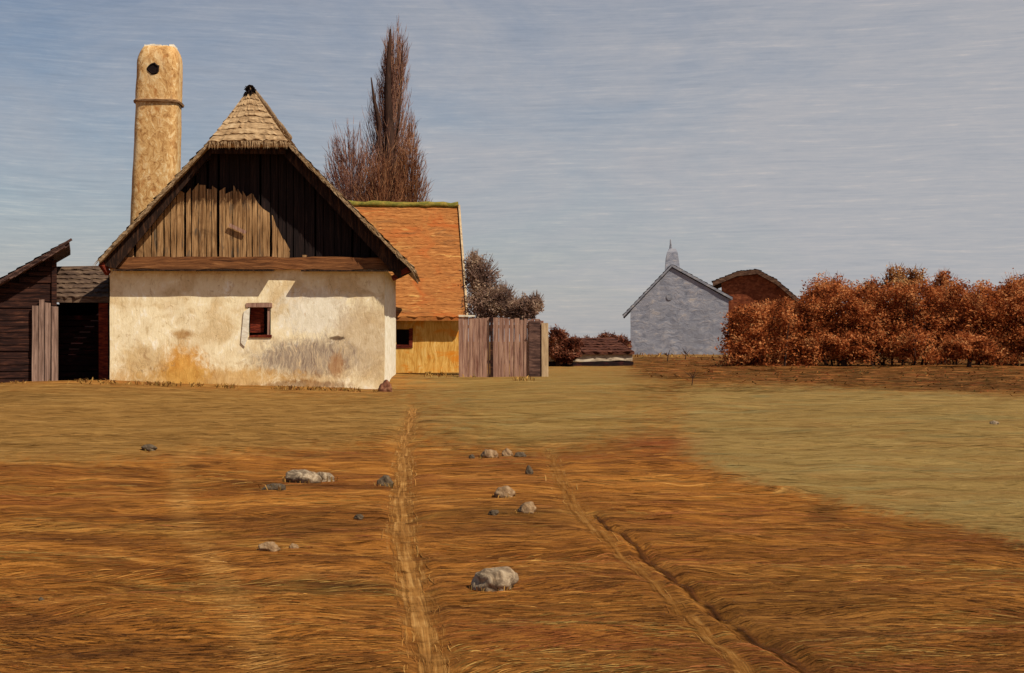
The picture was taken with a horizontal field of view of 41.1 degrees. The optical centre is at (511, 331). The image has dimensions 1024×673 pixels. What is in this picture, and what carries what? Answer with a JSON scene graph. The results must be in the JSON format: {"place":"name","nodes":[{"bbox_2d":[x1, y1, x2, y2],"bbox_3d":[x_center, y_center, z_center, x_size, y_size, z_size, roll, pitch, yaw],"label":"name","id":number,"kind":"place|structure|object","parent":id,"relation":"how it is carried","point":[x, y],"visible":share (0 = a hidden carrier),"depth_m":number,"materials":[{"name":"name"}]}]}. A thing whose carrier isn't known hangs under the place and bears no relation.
{"place":"outdoors","nodes":[
{"label":"outdoors","id":0,"kind":"place"},
{"bbox_2d":[386,408,447,672],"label":"path","id":1,"kind":"structure","parent":0,"point":[411,581],"depth_m":7.05,"materials":[{"name":"brown soil"}]},
{"bbox_2d":[0,342,1023,672],"bbox_3d":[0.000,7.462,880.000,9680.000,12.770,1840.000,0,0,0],"label":"ground","id":2,"kind":"structure","parent":0,"point":[594,386],"depth_m":8.97,"materials":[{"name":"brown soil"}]},
{"bbox_2d":[0,238,71,382],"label":"lean to shed","id":3,"kind":"object","parent":2,"relation":"on","point":[28,325],"visible":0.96,"depth_m":30.28,"materials":[{"name":"brown wood"}]},
{"bbox_2d":[32,299,57,380],"bbox_3d":[-10.367,0.244,30.321,0.558,1.896,0.059,0,0,-17],"label":"wooden fence","id":4,"kind":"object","parent":2,"relation":"on","point":[51,312],"depth_m":30.30,"materials":[{"name":"wood"}]},
{"bbox_2d":[57,266,109,379],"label":"open shed","id":5,"kind":"structure","parent":2,"relation":"on","point":[83,298],"depth_m":31.43,"materials":[{"name":"brown wood"}]},
{"bbox_2d":[141,444,157,450],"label":"field stone","id":6,"kind":"object","parent":2,"relation":"on","point":[149,447],"visible":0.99,"depth_m":13.55,"materials":[{"name":"grey stone"}]},
{"bbox_2d":[93,44,419,388],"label":"gabled house","id":7,"kind":"structure","parent":2,"relation":"on","point":[250,245],"depth_m":30.37,"materials":[{"name":"beige paint"}]},
{"bbox_2d":[241,303,271,346],"bbox_3d":[-5.686,-0.151,30.532,0.691,0.996,0.393,0,0,-3],"label":"window","id":8,"kind":"structure","parent":7,"relation":"in","point":[259,313],"depth_m":30.53,"materials":[{"name":"brown wood"}]},
{"bbox_2d":[258,542,279,551],"bbox_3d":[-1.320,1.180,7.416,0.125,0.073,0.106,0,0,-11],"label":"field stone","id":9,"kind":"object","parent":2,"relation":"on","point":[271,546],"visible":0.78,"depth_m":7.38,"materials":[{"name":"grey stone"}]},
{"bbox_2d":[260,483,285,490],"bbox_3d":[-1.863,1.232,10.669,0.186,0.082,0.150,0,0,-39],"label":"field stone","id":10,"kind":"object","parent":2,"relation":"on","point":[275,486],"visible":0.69,"depth_m":10.64,"materials":[{"name":"grey stone"}]},
{"bbox_2d":[289,543,298,547],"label":"field stone","id":11,"kind":"object","parent":2,"relation":"on","point":[292,545],"visible":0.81,"depth_m":7.53,"materials":[{"name":"grey stone"}]},
{"bbox_2d":[285,469,321,482],"bbox_3d":[-1.711,1.219,11.198,0.302,0.167,0.247,0,0,-14],"label":"field stone","id":12,"kind":"object","parent":2,"relation":"on","point":[301,475],"visible":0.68,"depth_m":11.12,"materials":[{"name":"grey stone"}]},
{"bbox_2d":[317,472,334,481],"bbox_3d":[-1.566,1.235,11.370,0.183,0.130,0.162,0,0,-2],"label":"field stone","id":13,"kind":"object","parent":2,"relation":"on","point":[322,474],"visible":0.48,"depth_m":11.31,"materials":[{"name":"grey stone"}]},
{"bbox_2d":[318,119,388,201],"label":"bare bush","id":14,"kind":"object","parent":2,"relation":"on","point":[347,190],"visible":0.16,"depth_m":48.72,"materials":[{"name":"brown plant"}]},
{"bbox_2d":[354,514,363,519],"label":"field stone","id":15,"kind":"object","parent":2,"relation":"on","point":[359,516],"visible":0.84,"depth_m":8.93,"materials":[{"name":"grey stone"}]},
{"bbox_2d":[0,352,726,591],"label":"weeds","id":16,"kind":"object","parent":2,"relation":"on","point":[429,373],"visible":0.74,"depth_m":28.83,"materials":[{"name":"brown plant"}]},
{"bbox_2d":[350,136,411,201],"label":"bare bush","id":17,"kind":"object","parent":2,"relation":"on","point":[379,188],"visible":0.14,"depth_m":47.64,"materials":[{"name":"brown plant"}]},
{"bbox_2d":[378,380,391,391],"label":"guard stone","id":18,"kind":"object","parent":2,"relation":"on","point":[385,386],"visible":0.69,"depth_m":29.10,"materials":[{"name":"stone"}]},
{"bbox_2d":[377,475,392,486],"bbox_3d":[-1.005,1.213,10.821,0.112,0.142,0.108,0,0,29],"label":"field stone","id":19,"kind":"object","parent":2,"relation":"on","point":[383,479],"visible":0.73,"depth_m":10.80,"materials":[{"name":"grey stone"}]},
{"bbox_2d":[359,15,422,199],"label":"poplar tree","id":20,"kind":"object","parent":2,"relation":"on","point":[386,124],"visible":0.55,"depth_m":49.81,"materials":[{"name":"brown plant"}]},
{"bbox_2d":[348,200,467,372],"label":"farm building","id":21,"kind":"structure","parent":2,"relation":"on","point":[425,238],"depth_m":40.14,"materials":[{"name":"orange tile"}]},
{"bbox_2d":[396,328,412,347],"bbox_3d":[-3.132,0.204,39.522,0.526,0.574,0.357,0,0,-6],"label":"window","id":22,"kind":"structure","parent":21,"relation":"in","point":[404,336],"depth_m":39.66,"materials":[{"name":"black glass"}]},
{"bbox_2d":[388,109,432,201],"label":"bare bush","id":23,"kind":"object","parent":2,"relation":"on","point":[413,165],"visible":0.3,"depth_m":48.40,"materials":[{"name":"brown plant"}]},
{"bbox_2d":[458,249,518,374],"bbox_3d":[-0.628,-0.442,37.242,1.730,3.717,1.542,0,0,0],"label":"grey bush","id":24,"kind":"object","parent":2,"relation":"on","point":[485,299],"visible":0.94,"depth_m":37.00,"materials":[{"name":"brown plant"}]},
{"bbox_2d":[480,449,497,457],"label":"field stone","id":25,"kind":"object","parent":2,"relation":"on","point":[489,453],"visible":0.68,"depth_m":13.24,"materials":[{"name":"beige stone"}]},
{"bbox_2d":[488,510,498,515],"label":"field stone","id":26,"kind":"object","parent":2,"relation":"on","point":[493,512],"visible":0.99,"depth_m":8.93,"materials":[{"name":"grey stone"}]},
{"bbox_2d":[471,566,518,591],"bbox_3d":[-0.087,1.192,6.451,0.202,0.158,0.183,0,0,32],"label":"field stone","id":27,"kind":"object","parent":2,"relation":"on","point":[492,579],"visible":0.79,"depth_m":6.39,"materials":[{"name":"grey stone"}]},
{"bbox_2d":[459,315,547,376],"bbox_3d":[-0.226,0.545,36.166,2.384,1.952,0.170,0,0,-1],"label":"board fence","id":28,"kind":"object","parent":2,"relation":"on","point":[480,339],"visible":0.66,"depth_m":36.16,"materials":[{"name":"brown wood"}]},
{"bbox_2d":[494,486,514,497],"bbox_3d":[-0.049,1.199,10.027,0.151,0.126,0.117,0,0,14],"label":"field stone","id":29,"kind":"object","parent":2,"relation":"on","point":[502,491],"visible":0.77,"depth_m":9.99,"materials":[{"name":"grey stone"}]},
{"bbox_2d":[501,448,512,455],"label":"field stone","id":30,"kind":"object","parent":2,"relation":"on","point":[506,452],"visible":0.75,"depth_m":13.44,"materials":[{"name":"beige stone"}]},
{"bbox_2d":[514,452,525,456],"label":"field stone","id":31,"kind":"object","parent":2,"relation":"on","point":[519,454],"visible":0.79,"depth_m":13.32,"materials":[{"name":"grey stone"}]},
{"bbox_2d":[502,290,544,319],"bbox_3d":[0.302,0.140,36.603,1.142,2.544,0.948,0,0,28],"label":"grey bush","id":32,"kind":"object","parent":2,"relation":"on","point":[522,307],"visible":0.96,"depth_m":36.44,"materials":[{"name":"brown plant"}]},
{"bbox_2d":[517,501,535,512],"bbox_3d":[0.101,1.187,9.055,0.116,0.114,0.100,0,0,-15],"label":"field stone","id":33,"kind":"object","parent":2,"relation":"on","point":[526,507],"visible":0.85,"depth_m":9.03,"materials":[{"name":"grey stone"}]},
{"bbox_2d":[525,465,532,473],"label":"field stone","id":34,"kind":"object","parent":2,"relation":"on","point":[529,470],"visible":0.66,"depth_m":11.63,"materials":[{"name":"grey stone"}]},
{"bbox_2d":[548,324,585,365],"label":"dark bush","id":35,"kind":"object","parent":2,"relation":"on","point":[564,347],"visible":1,"depth_m":47.31,"materials":[{"name":"red plant"}]},
{"bbox_2d":[548,338,634,365],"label":"shed","id":36,"kind":"structure","parent":2,"relation":"on","point":[605,351],"depth_m":48.51,"materials":[{"name":"brown tile"}]},
{"bbox_2d":[596,330,631,347],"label":"dark bush","id":37,"kind":"object","parent":2,"relation":"on","point":[624,340],"visible":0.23,"depth_m":56.79,"materials":[{"name":"red plant"}]},
{"bbox_2d":[623,239,732,354],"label":"grey house","id":38,"kind":"structure","parent":2,"relation":"on","point":[674,308],"depth_m":87.71,"materials":[{"name":"paint"}]},
{"bbox_2d":[683,369,698,384],"bbox_3d":[3.831,1.023,29.403,0.410,0.410,0.127,0,0,-27],"label":"dead stalk","id":39,"kind":"object","parent":2,"relation":"on","point":[693,376],"visible":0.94,"depth_m":29.40,"materials":[{"name":"brown plant"}]},
{"bbox_2d":[597,516,812,672],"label":"ditch","id":40,"kind":"object","parent":2,"relation":"on","point":[715,614],"visible":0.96,"depth_m":6.00,"materials":[{"name":"brown soil"}]},
{"bbox_2d":[722,299,785,352],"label":"autumn bush","id":41,"kind":"object","parent":2,"relation":"on","point":[751,317],"visible":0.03,"depth_m":59.61,"materials":[{"name":"orange plant"}]},
{"bbox_2d":[712,269,798,353],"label":"brown barn","id":42,"kind":"structure","parent":2,"relation":"on","point":[743,287],"depth_m":92.72,"materials":[{"name":"brown wood"}]},
{"bbox_2d":[770,293,800,358],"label":"autumn bush","id":43,"kind":"object","parent":2,"relation":"on","point":[784,300],"visible":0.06,"depth_m":59.28,"materials":[{"name":"orange plant"}]},
{"bbox_2d":[792,271,854,361],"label":"autumn tree","id":44,"kind":"object","parent":2,"relation":"on","point":[835,279],"visible":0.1,"depth_m":56.44,"materials":[{"name":"orange plant"}]},
{"bbox_2d":[632,354,1023,395],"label":"scrub","id":45,"kind":"object","parent":2,"relation":"on","point":[1013,384],"visible":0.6,"depth_m":38.08,"materials":[{"name":"brown plant"}]},
{"bbox_2d":[817,322,872,365],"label":"autumn bush","id":46,"kind":"object","parent":2,"relation":"on","point":[846,347],"visible":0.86,"depth_m":47.09,"materials":[{"name":"orange plant"}]},
{"bbox_2d":[843,276,887,361],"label":"autumn tree","id":47,"kind":"object","parent":2,"relation":"on","point":[865,301],"visible":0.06,"depth_m":55.87,"materials":[{"name":"orange plant"}]},
{"bbox_2d":[714,275,1023,365],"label":"hedge","id":48,"kind":"object","parent":2,"relation":"on","point":[992,321],"visible":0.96,"depth_m":47.33,"materials":[{"name":"orange plant"}]},
{"bbox_2d":[874,262,928,362],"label":"autumn tree","id":49,"kind":"object","parent":2,"relation":"on","point":[911,277],"visible":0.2,"depth_m":54.45,"materials":[{"name":"orange plant"}]},
{"bbox_2d":[919,269,962,362],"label":"autumn tree","id":50,"kind":"object","parent":2,"relation":"on","point":[940,278],"visible":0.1,"depth_m":53.54,"materials":[{"name":"orange plant"}]},
{"bbox_2d":[934,329,1002,366],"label":"autumn bush","id":51,"kind":"object","parent":2,"relation":"on","point":[970,347],"visible":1,"depth_m":44.63,"materials":[{"name":"orange plant"}]},
{"bbox_2d":[957,289,986,363],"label":"autumn bush","id":52,"kind":"object","parent":2,"relation":"on","point":[972,304],"visible":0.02,"depth_m":51.62,"materials":[{"name":"orange plant"}]},
{"bbox_2d":[984,268,1023,363],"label":"autumn tree","id":53,"kind":"object","parent":2,"relation":"on","point":[1007,282],"visible":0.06,"depth_m":50.00,"materials":[{"name":"orange plant"}]},
{"bbox_2d":[0,0,1023,341],"label":"sky","id":54,"kind":"structure","parent":0,"point":[791,141],"materials":[{"name":"blue"}]},
{"bbox_2d":[548,455,753,672],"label":"path","id":55,"kind":"structure","parent":0,"point":[742,667],"depth_m":6.75,"materials":[{"name":"brown soil"}]}
]}

